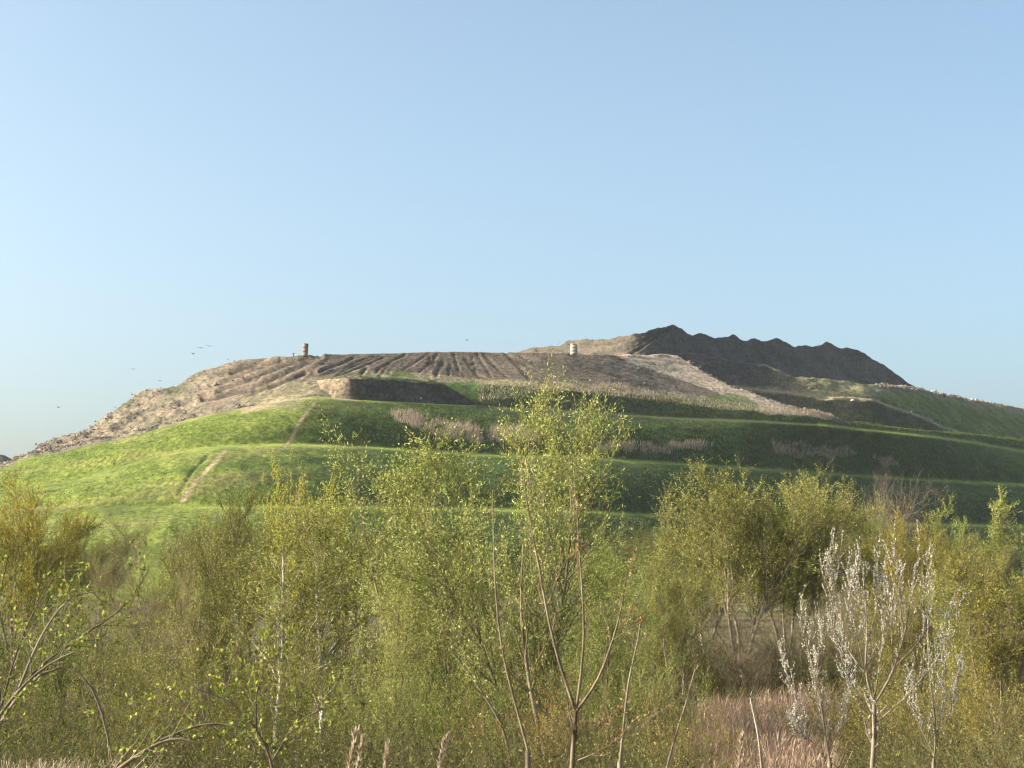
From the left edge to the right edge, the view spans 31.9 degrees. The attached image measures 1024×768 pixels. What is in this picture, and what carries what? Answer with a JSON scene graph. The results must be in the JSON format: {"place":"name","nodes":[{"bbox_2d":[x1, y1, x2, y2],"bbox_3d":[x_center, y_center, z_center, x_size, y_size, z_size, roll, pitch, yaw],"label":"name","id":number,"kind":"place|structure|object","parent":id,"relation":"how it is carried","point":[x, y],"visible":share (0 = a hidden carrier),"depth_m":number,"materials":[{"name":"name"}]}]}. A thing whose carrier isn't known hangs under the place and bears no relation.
{"place":"outdoors","nodes":[
{"label":"outdoors","id":0,"kind":"place"},
{"bbox_2d":[0,455,11,462],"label":"distant hill","id":1,"kind":"structure","parent":0,"point":[4,458],"depth_m":1230.08,"materials":[{"name":"grey"}]},
{"bbox_2d":[1,750,204,767],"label":"dry grass","id":2,"kind":"structure","parent":0,"point":[60,765],"depth_m":13.61,"materials":[{"name":"beige plant"}]},
{"bbox_2d":[355,731,365,767],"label":"grass plume","id":3,"kind":"object","parent":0,"point":[359,752],"depth_m":11.12,"materials":[{"name":"beige plant"}]},
{"bbox_2d":[382,738,392,767],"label":"grass plume","id":4,"kind":"object","parent":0,"point":[385,759],"depth_m":11.42,"materials":[{"name":"beige plant"}]},
{"bbox_2d":[0,352,1023,599],"bbox_3d":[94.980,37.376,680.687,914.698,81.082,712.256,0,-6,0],"label":"hill","id":5,"kind":"structure","parent":0,"point":[280,388],"depth_m":506.53,"materials":[{"name":"green plant"}]},
{"bbox_2d":[302,343,308,356],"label":"concrete well","id":6,"kind":"object","parent":5,"relation":"on","point":[305,350],"visible":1,"depth_m":514.91,"materials":[{"name":"beige concrete"}]},
{"bbox_2d":[317,378,474,404],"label":"spoil heap","id":7,"kind":"object","parent":5,"relation":"on","point":[371,389],"visible":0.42,"depth_m":505.96,"materials":[{"name":"beige gravel"}]},
{"bbox_2d":[388,406,483,443],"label":"reed stand","id":8,"kind":"object","parent":5,"relation":"on","point":[408,417],"visible":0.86,"depth_m":489.03,"materials":[{"name":"beige plant"}]},
{"bbox_2d":[486,422,542,443],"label":"reed stand","id":9,"kind":"object","parent":5,"relation":"on","point":[496,433],"visible":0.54,"depth_m":498.59,"materials":[{"name":"beige plant"}]},
{"bbox_2d":[570,343,576,354],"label":"concrete well","id":10,"kind":"object","parent":5,"relation":"on","point":[573,348],"visible":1,"depth_m":547.90,"materials":[{"name":"white concrete"}]},
{"bbox_2d":[594,382,634,393],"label":"reed stand","id":11,"kind":"object","parent":5,"relation":"on","point":[606,384],"visible":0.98,"depth_m":564.99,"materials":[{"name":"beige plant"}]},
{"bbox_2d":[591,437,714,454],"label":"reed stand","id":12,"kind":"object","parent":5,"relation":"on","point":[669,444],"visible":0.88,"depth_m":527.47,"materials":[{"name":"beige plant"}]},
{"bbox_2d":[474,378,833,418],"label":"dry grass","id":13,"kind":"structure","parent":5,"relation":"on","point":[820,413],"depth_m":572.34,"materials":[{"name":"beige plant"}]},
{"bbox_2d":[298,382,1023,571],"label":"scrub","id":14,"kind":"object","parent":5,"relation":"on","point":[955,432],"visible":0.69,"depth_m":531.25,"materials":[{"name":"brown plant"}]},
{"bbox_2d":[770,440,857,458],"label":"reed stand","id":15,"kind":"object","parent":5,"relation":"on","point":[810,453],"visible":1,"depth_m":581.61,"materials":[{"name":"brown plant"}]},
{"bbox_2d":[671,352,1023,439],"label":"hill shelf","id":16,"kind":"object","parent":5,"relation":"attached to","point":[877,404],"visible":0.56,"depth_m":705.29,"materials":[{"name":"green plant"}]},
{"bbox_2d":[0,352,1011,464],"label":"rubble","id":17,"kind":"object","parent":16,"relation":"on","point":[905,387],"visible":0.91,"depth_m":512.88,"materials":[{"name":"beige stone"}]},
{"bbox_2d":[517,325,919,388],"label":"spoil heap","id":18,"kind":"object","parent":16,"relation":"on","point":[827,360],"visible":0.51,"depth_m":747.37,"materials":[{"name":"soil"}]},
{"bbox_2d":[873,454,899,466],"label":"reed stand","id":19,"kind":"object","parent":5,"relation":"on","point":[885,461],"visible":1,"depth_m":616.37,"materials":[{"name":"plant"}]},
{"bbox_2d":[0,586,1023,767],"bbox_3d":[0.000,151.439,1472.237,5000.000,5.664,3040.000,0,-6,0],"label":"ground","id":20,"kind":"structure","parent":0,"point":[741,612],"depth_m":202.59,"materials":[{"name":"brown soil"}]},
{"bbox_2d":[8,536,95,626],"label":"young tree","id":21,"kind":"object","parent":20,"relation":"on","point":[49,576],"visible":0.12,"depth_m":197.89,"materials":[{"name":"green plant"}]},
{"bbox_2d":[0,458,112,666],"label":"yellow willow","id":22,"kind":"object","parent":20,"relation":"on","point":[34,534],"visible":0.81,"depth_m":109.09,"materials":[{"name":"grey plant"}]},
{"bbox_2d":[0,513,114,767],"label":"shrub","id":23,"kind":"object","parent":20,"relation":"on","point":[60,683],"visible":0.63,"depth_m":23.88,"materials":[{"name":"green plant"}]},
{"bbox_2d":[0,570,129,721],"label":"bramble cane","id":24,"kind":"object","parent":20,"relation":"on","point":[26,683],"visible":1,"depth_m":9.00,"materials":[{"name":"brown plant"}]},
{"bbox_2d":[0,632,136,767],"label":"bramble cane","id":25,"kind":"object","parent":20,"relation":"on","point":[35,679],"visible":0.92,"depth_m":9.19,"materials":[{"name":"brown plant"}]},
{"bbox_2d":[27,506,113,651],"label":"yellow willow","id":26,"kind":"object","parent":20,"relation":"on","point":[67,577],"visible":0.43,"depth_m":117.09,"materials":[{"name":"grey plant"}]},
{"bbox_2d":[0,532,171,745],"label":"bramble cane","id":27,"kind":"object","parent":20,"relation":"on","point":[51,587],"visible":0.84,"depth_m":10.44,"materials":[{"name":"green plant"}]},
{"bbox_2d":[0,552,187,767],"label":"shrub","id":28,"kind":"object","parent":20,"relation":"on","point":[119,653],"visible":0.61,"depth_m":29.63,"materials":[{"name":"green plant"}]},
{"bbox_2d":[54,527,150,610],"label":"young tree","id":29,"kind":"object","parent":20,"relation":"on","point":[135,539],"visible":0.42,"depth_m":246.95,"materials":[{"name":"green plant"}]},
{"bbox_2d":[34,580,236,767],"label":"shrub","id":30,"kind":"object","parent":20,"relation":"on","point":[162,706],"visible":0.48,"depth_m":33.34,"materials":[{"name":"green plant"}]},
{"bbox_2d":[78,511,209,661],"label":"young tree","id":31,"kind":"object","parent":20,"relation":"on","point":[115,560],"visible":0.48,"depth_m":104.06,"materials":[{"name":"green plant"}]},
{"bbox_2d":[77,538,213,739],"bbox_3d":[-10.168,7.800,51.377,5.052,7.180,4.366,-5,-8,41],"label":"young tree","id":32,"kind":"object","parent":20,"relation":"on","point":[157,606],"visible":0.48,"depth_m":51.15,"materials":[{"name":"green plant"}]},
{"bbox_2d":[139,508,237,661],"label":"young tree","id":33,"kind":"object","parent":20,"relation":"on","point":[184,589],"visible":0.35,"depth_m":94.42,"materials":[{"name":"green plant"}]},
{"bbox_2d":[115,686,288,767],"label":"bramble cane","id":34,"kind":"object","parent":20,"relation":"on","point":[171,737],"visible":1,"depth_m":8.44,"materials":[{"name":"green plant"}]},
{"bbox_2d":[153,512,262,612],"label":"young tree","id":35,"kind":"object","parent":20,"relation":"on","point":[176,530],"visible":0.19,"depth_m":236.80,"materials":[{"name":"green plant"}]},
{"bbox_2d":[156,520,278,737],"bbox_3d":[-9.588,8.435,59.358,4.275,7.930,4.382,5,-8,-41],"label":"young tree","id":36,"kind":"object","parent":20,"relation":"on","point":[213,638],"visible":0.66,"depth_m":59.36,"materials":[{"name":"green plant"}]},
{"bbox_2d":[163,480,290,689],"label":"young tree","id":37,"kind":"object","parent":20,"relation":"on","point":[204,565],"visible":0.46,"depth_m":88.67,"materials":[{"name":"green plant"}]},
{"bbox_2d":[125,609,336,767],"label":"shrub","id":38,"kind":"object","parent":20,"relation":"on","point":[280,719],"visible":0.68,"depth_m":26.57,"materials":[{"name":"green plant"}]},
{"bbox_2d":[118,600,393,767],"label":"shrub","id":39,"kind":"object","parent":20,"relation":"on","point":[257,699],"visible":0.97,"depth_m":11.85,"materials":[{"name":"green plant"}]},
{"bbox_2d":[209,492,360,767],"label":"birch tree","id":40,"kind":"object","parent":20,"relation":"on","point":[290,539],"visible":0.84,"depth_m":40.66,"materials":[{"name":"green plant"}]},
{"bbox_2d":[234,486,384,759],"bbox_3d":[-5.135,6.385,43.563,3.845,7.884,3.381,-1,-6,9],"label":"birch tree","id":41,"kind":"object","parent":20,"relation":"on","point":[325,597],"visible":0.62,"depth_m":43.69,"materials":[{"name":"green plant"}]},
{"bbox_2d":[227,618,397,767],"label":"shrub","id":42,"kind":"object","parent":20,"relation":"on","point":[317,676],"visible":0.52,"depth_m":37.47,"materials":[{"name":"green plant"}]},
{"bbox_2d":[254,446,370,670],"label":"yellow willow","id":43,"kind":"object","parent":20,"relation":"on","point":[288,510],"visible":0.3,"depth_m":79.76,"materials":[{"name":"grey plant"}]},
{"bbox_2d":[346,725,359,767],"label":"grass plume","id":44,"kind":"object","parent":20,"relation":"on","point":[354,734],"depth_m":10.83,"materials":[{"name":"beige plant"}]},
{"bbox_2d":[320,491,394,695],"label":"young tree","id":45,"kind":"object","parent":20,"relation":"on","point":[356,608],"visible":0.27,"depth_m":87.26,"materials":[{"name":"green plant"}]},
{"bbox_2d":[266,647,456,767],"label":"shrub","id":46,"kind":"object","parent":20,"relation":"on","point":[378,712],"visible":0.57,"depth_m":35.60,"materials":[{"name":"green plant"}]},
{"bbox_2d":[347,531,447,614],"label":"young tree","id":47,"kind":"object","parent":20,"relation":"on","point":[389,558],"visible":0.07,"depth_m":244.83,"materials":[{"name":"green plant"}]},
{"bbox_2d":[344,530,473,752],"bbox_3d":[-2.748,7.239,46.501,3.636,7.025,3.020,1,-6,-9],"label":"willow tree","id":48,"kind":"object","parent":20,"relation":"on","point":[398,647],"visible":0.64,"depth_m":46.48,"materials":[{"name":"green plant"}]},
{"bbox_2d":[306,398,539,764],"bbox_3d":[-2.289,5.786,49.645,6.962,10.888,5.783,2,-6,-23],"label":"willow tree","id":49,"kind":"object","parent":20,"relation":"on","point":[436,466],"visible":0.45,"depth_m":49.44,"materials":[{"name":"green plant"}]},
{"bbox_2d":[435,734,447,767],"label":"grass plume","id":50,"kind":"object","parent":20,"relation":"on","point":[443,746],"depth_m":11.71,"materials":[{"name":"beige plant"}]},
{"bbox_2d":[436,729,451,767],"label":"grass plume","id":51,"kind":"object","parent":20,"relation":"on","point":[448,734],"depth_m":12.02,"materials":[{"name":"beige plant"}]},
{"bbox_2d":[444,542,531,754],"bbox_3d":[-0.764,8.260,54.890,3.623,7.508,3.837,2,-6,-16],"label":"willow tree","id":52,"kind":"object","parent":20,"relation":"on","point":[479,649],"visible":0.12,"depth_m":54.13,"materials":[{"name":"green plant"}]},
{"bbox_2d":[424,489,559,767],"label":"sapling","id":53,"kind":"object","parent":20,"relation":"on","point":[524,658],"visible":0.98,"depth_m":29.68,"materials":[{"name":"brown plant"}]},
{"bbox_2d":[379,644,605,766],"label":"shrub","id":54,"kind":"object","parent":20,"relation":"on","point":[496,709],"visible":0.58,"depth_m":33.26,"materials":[{"name":"green plant"}]},
{"bbox_2d":[372,341,640,763],"bbox_3d":[0.005,4.846,45.264,6.262,12.256,6.632,-2,-6,21],"label":"willow tree","id":55,"kind":"object","parent":20,"relation":"on","point":[549,659],"visible":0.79,"depth_m":45.49,"materials":[{"name":"green plant"}]},
{"bbox_2d":[488,490,530,767],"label":"sapling","id":56,"kind":"object","parent":20,"relation":"on","point":[527,758],"visible":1,"depth_m":11.87,"materials":[{"name":"brown plant"}]},
{"bbox_2d":[0,607,1023,767],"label":"undergrowth","id":57,"kind":"object","parent":20,"relation":"on","point":[393,758],"visible":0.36,"depth_m":37.30,"materials":[{"name":"green plant"}]},
{"bbox_2d":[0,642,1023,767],"bbox_3d":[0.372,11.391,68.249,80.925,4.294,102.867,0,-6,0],"label":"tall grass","id":58,"kind":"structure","parent":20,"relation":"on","point":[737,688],"depth_m":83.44,"materials":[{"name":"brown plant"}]},
{"bbox_2d":[439,656,627,767],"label":"shrub","id":59,"kind":"object","parent":20,"relation":"on","point":[551,714],"visible":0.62,"depth_m":29.26,"materials":[{"name":"green plant"}]},
{"bbox_2d":[519,536,617,611],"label":"young tree","id":60,"kind":"object","parent":20,"relation":"on","point":[562,576],"visible":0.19,"depth_m":239.18,"materials":[{"name":"green plant"}]},
{"bbox_2d":[502,437,655,767],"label":"sapling","id":61,"kind":"object","parent":20,"relation":"on","point":[575,717],"visible":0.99,"depth_m":12.81,"materials":[{"name":"brown plant"}]},
{"bbox_2d":[542,523,655,746],"bbox_3d":[2.713,8.268,57.350,3.727,7.798,4.487,3,-7,-30],"label":"willow tree","id":62,"kind":"object","parent":20,"relation":"on","point":[599,631],"visible":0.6,"depth_m":57.01,"materials":[{"name":"green plant"}]},
{"bbox_2d":[532,566,673,718],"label":"willow tree","id":63,"kind":"object","parent":20,"relation":"on","point":[643,610],"visible":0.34,"depth_m":69.20,"materials":[{"name":"green plant"}]},
{"bbox_2d":[568,538,649,626],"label":"young tree","id":64,"kind":"object","parent":20,"relation":"on","point":[627,550],"visible":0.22,"depth_m":198.32,"materials":[{"name":"green plant"}]},
{"bbox_2d":[544,624,719,767],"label":"shrub","id":65,"kind":"object","parent":20,"relation":"on","point":[634,685],"visible":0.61,"depth_m":39.41,"materials":[{"name":"green plant"}]},
{"bbox_2d":[582,577,681,767],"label":"sapling","id":66,"kind":"object","parent":20,"relation":"on","point":[619,764],"visible":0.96,"depth_m":13.82,"materials":[{"name":"brown plant"}]},
{"bbox_2d":[585,515,685,604],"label":"young tree","id":67,"kind":"object","parent":20,"relation":"on","point":[642,540],"visible":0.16,"depth_m":256.55,"materials":[{"name":"green plant"}]},
{"bbox_2d":[602,533,708,686],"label":"poplar tree","id":68,"kind":"object","parent":20,"relation":"on","point":[654,556],"visible":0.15,"depth_m":84.58,"materials":[{"name":"green plant"}]},
{"bbox_2d":[623,528,712,616],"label":"young tree","id":69,"kind":"object","parent":20,"relation":"on","point":[654,544],"visible":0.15,"depth_m":218.62,"materials":[{"name":"green plant"}]},
{"bbox_2d":[617,549,725,714],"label":"young tree","id":70,"kind":"object","parent":20,"relation":"on","point":[680,633],"visible":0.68,"depth_m":73.96,"materials":[{"name":"green plant"}]},
{"bbox_2d":[594,672,767,767],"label":"shrub","id":71,"kind":"object","parent":20,"relation":"on","point":[658,729],"visible":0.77,"depth_m":27.60,"materials":[{"name":"green plant"}]},
{"bbox_2d":[665,659,700,767],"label":"sapling","id":72,"kind":"object","parent":20,"relation":"on","point":[672,746],"visible":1,"depth_m":12.81,"materials":[{"name":"brown plant"}]},
{"bbox_2d":[643,480,768,645],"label":"young tree","id":73,"kind":"object","parent":20,"relation":"on","point":[699,564],"visible":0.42,"depth_m":113.87,"materials":[{"name":"green plant"}]},
{"bbox_2d":[686,592,816,699],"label":"shrub","id":74,"kind":"object","parent":20,"relation":"on","point":[738,663],"visible":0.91,"depth_m":82.97,"materials":[{"name":"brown plant"}]},
{"bbox_2d":[740,672,765,767],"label":"sapling","id":75,"kind":"object","parent":20,"relation":"on","point":[759,746],"visible":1,"depth_m":21.68,"materials":[{"name":"brown plant"}]},
{"bbox_2d":[651,449,861,669],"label":"young tree","id":76,"kind":"object","parent":20,"relation":"on","point":[781,560],"visible":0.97,"depth_m":107.90,"materials":[{"name":"green plant"}]},
{"bbox_2d":[684,678,854,767],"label":"reed bed","id":77,"kind":"object","parent":20,"relation":"on","point":[779,750],"visible":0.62,"depth_m":45.03,"materials":[{"name":"beige plant"}]},
{"bbox_2d":[689,456,868,659],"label":"young tree","id":78,"kind":"object","parent":20,"relation":"on","point":[814,580],"visible":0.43,"depth_m":110.21,"materials":[{"name":"green plant"}]},
{"bbox_2d":[739,608,862,694],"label":"shrub","id":79,"kind":"object","parent":20,"relation":"on","point":[820,660],"visible":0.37,"depth_m":87.02,"materials":[{"name":"brown plant"}]},
{"bbox_2d":[761,533,857,617],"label":"young tree","id":80,"kind":"object","parent":20,"relation":"on","point":[838,573],"visible":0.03,"depth_m":228.13,"materials":[{"name":"green plant"}]},
{"bbox_2d":[777,582,853,767],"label":"catkin willow","id":81,"kind":"object","parent":20,"relation":"on","point":[816,658],"visible":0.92,"depth_m":18.25,"materials":[{"name":"white plant"}]},
{"bbox_2d":[760,469,883,656],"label":"young tree","id":82,"kind":"object","parent":20,"relation":"on","point":[853,523],"visible":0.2,"depth_m":126.40,"materials":[{"name":"green plant"}]},
{"bbox_2d":[741,663,917,767],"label":"shrub","id":83,"kind":"object","parent":20,"relation":"on","point":[851,736],"visible":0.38,"depth_m":43.24,"materials":[{"name":"green plant"}]},
{"bbox_2d":[801,557,910,702],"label":"shrub","id":84,"kind":"object","parent":20,"relation":"on","point":[859,661],"visible":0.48,"depth_m":81.11,"materials":[{"name":"green plant"}]},
{"bbox_2d":[837,488,913,655],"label":"yellow willow","id":85,"kind":"object","parent":20,"relation":"on","point":[867,558],"visible":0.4,"depth_m":128.89,"materials":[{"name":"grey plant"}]},
{"bbox_2d":[838,541,927,620],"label":"young tree","id":86,"kind":"object","parent":20,"relation":"on","point":[889,573],"visible":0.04,"depth_m":218.04,"materials":[{"name":"green plant"}]},
{"bbox_2d":[819,520,971,767],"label":"catkin willow","id":87,"kind":"object","parent":20,"relation":"on","point":[872,710],"visible":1,"depth_m":17.79,"materials":[{"name":"white plant"}]},
{"bbox_2d":[837,455,954,630],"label":"bare tree","id":88,"kind":"object","parent":20,"relation":"on","point":[887,507],"visible":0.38,"depth_m":149.25,"materials":[{"name":"grey plant"}]},
{"bbox_2d":[840,564,959,707],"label":"shrub","id":89,"kind":"object","parent":20,"relation":"on","point":[914,630],"visible":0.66,"depth_m":73.38,"materials":[{"name":"green plant"}]},
{"bbox_2d":[859,497,959,637],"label":"yellow willow","id":90,"kind":"object","parent":20,"relation":"on","point":[906,572],"visible":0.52,"depth_m":119.00,"materials":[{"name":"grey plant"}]},
{"bbox_2d":[831,644,1023,766],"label":"shrub","id":91,"kind":"object","parent":20,"relation":"on","point":[907,718],"visible":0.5,"depth_m":39.40,"materials":[{"name":"green plant"}]},
{"bbox_2d":[903,572,965,767],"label":"catkin willow","id":92,"kind":"object","parent":20,"relation":"on","point":[960,663],"visible":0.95,"depth_m":18.77,"materials":[{"name":"white plant"}]},
{"bbox_2d":[923,493,980,636],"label":"poplar tree","id":93,"kind":"object","parent":20,"relation":"on","point":[939,519],"visible":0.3,"depth_m":119.78,"materials":[{"name":"green plant"}]},
{"bbox_2d":[916,561,997,732],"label":"willow tree","id":94,"kind":"object","parent":20,"relation":"on","point":[953,639],"visible":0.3,"depth_m":61.46,"materials":[{"name":"green plant"}]},
{"bbox_2d":[916,533,1011,676],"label":"young tree","id":95,"kind":"object","parent":20,"relation":"on","point":[944,554],"visible":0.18,"depth_m":98.72,"materials":[{"name":"green plant"}]},
{"bbox_2d":[910,529,1018,598],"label":"young tree","id":96,"kind":"object","parent":20,"relation":"on","point":[990,549],"visible":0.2,"depth_m":198.07,"materials":[{"name":"green plant"}]},
{"bbox_2d":[915,644,1023,767],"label":"shrub","id":97,"kind":"object","parent":20,"relation":"on","point":[976,708],"visible":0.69,"depth_m":33.56,"materials":[{"name":"green plant"}]},
{"bbox_2d":[917,542,1023,741],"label":"young tree","id":98,"kind":"object","parent":20,"relation":"on","point":[983,626],"visible":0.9,"depth_m":55.61,"materials":[{"name":"green plant"}]},
{"bbox_2d":[948,531,1023,610],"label":"young tree","id":99,"kind":"object","parent":20,"relation":"on","point":[1011,551],"visible":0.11,"depth_m":258.88,"materials":[{"name":"green plant"}]},
{"bbox_2d":[971,483,1023,652],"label":"poplar tree","id":100,"kind":"object","parent":20,"relation":"on","point":[997,524],"visible":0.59,"depth_m":108.57,"materials":[{"name":"green plant"}]},
{"bbox_2d":[0,0,1023,458],"label":"sky","id":101,"kind":"structure","parent":0,"point":[240,179],"materials":[{"name":"blue"}]},
{"bbox_2d":[736,730,744,767],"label":"grass plume","id":102,"kind":"object","parent":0,"point":[740,745],"depth_m":12.31,"materials":[{"name":"beige plant"}]}
]}

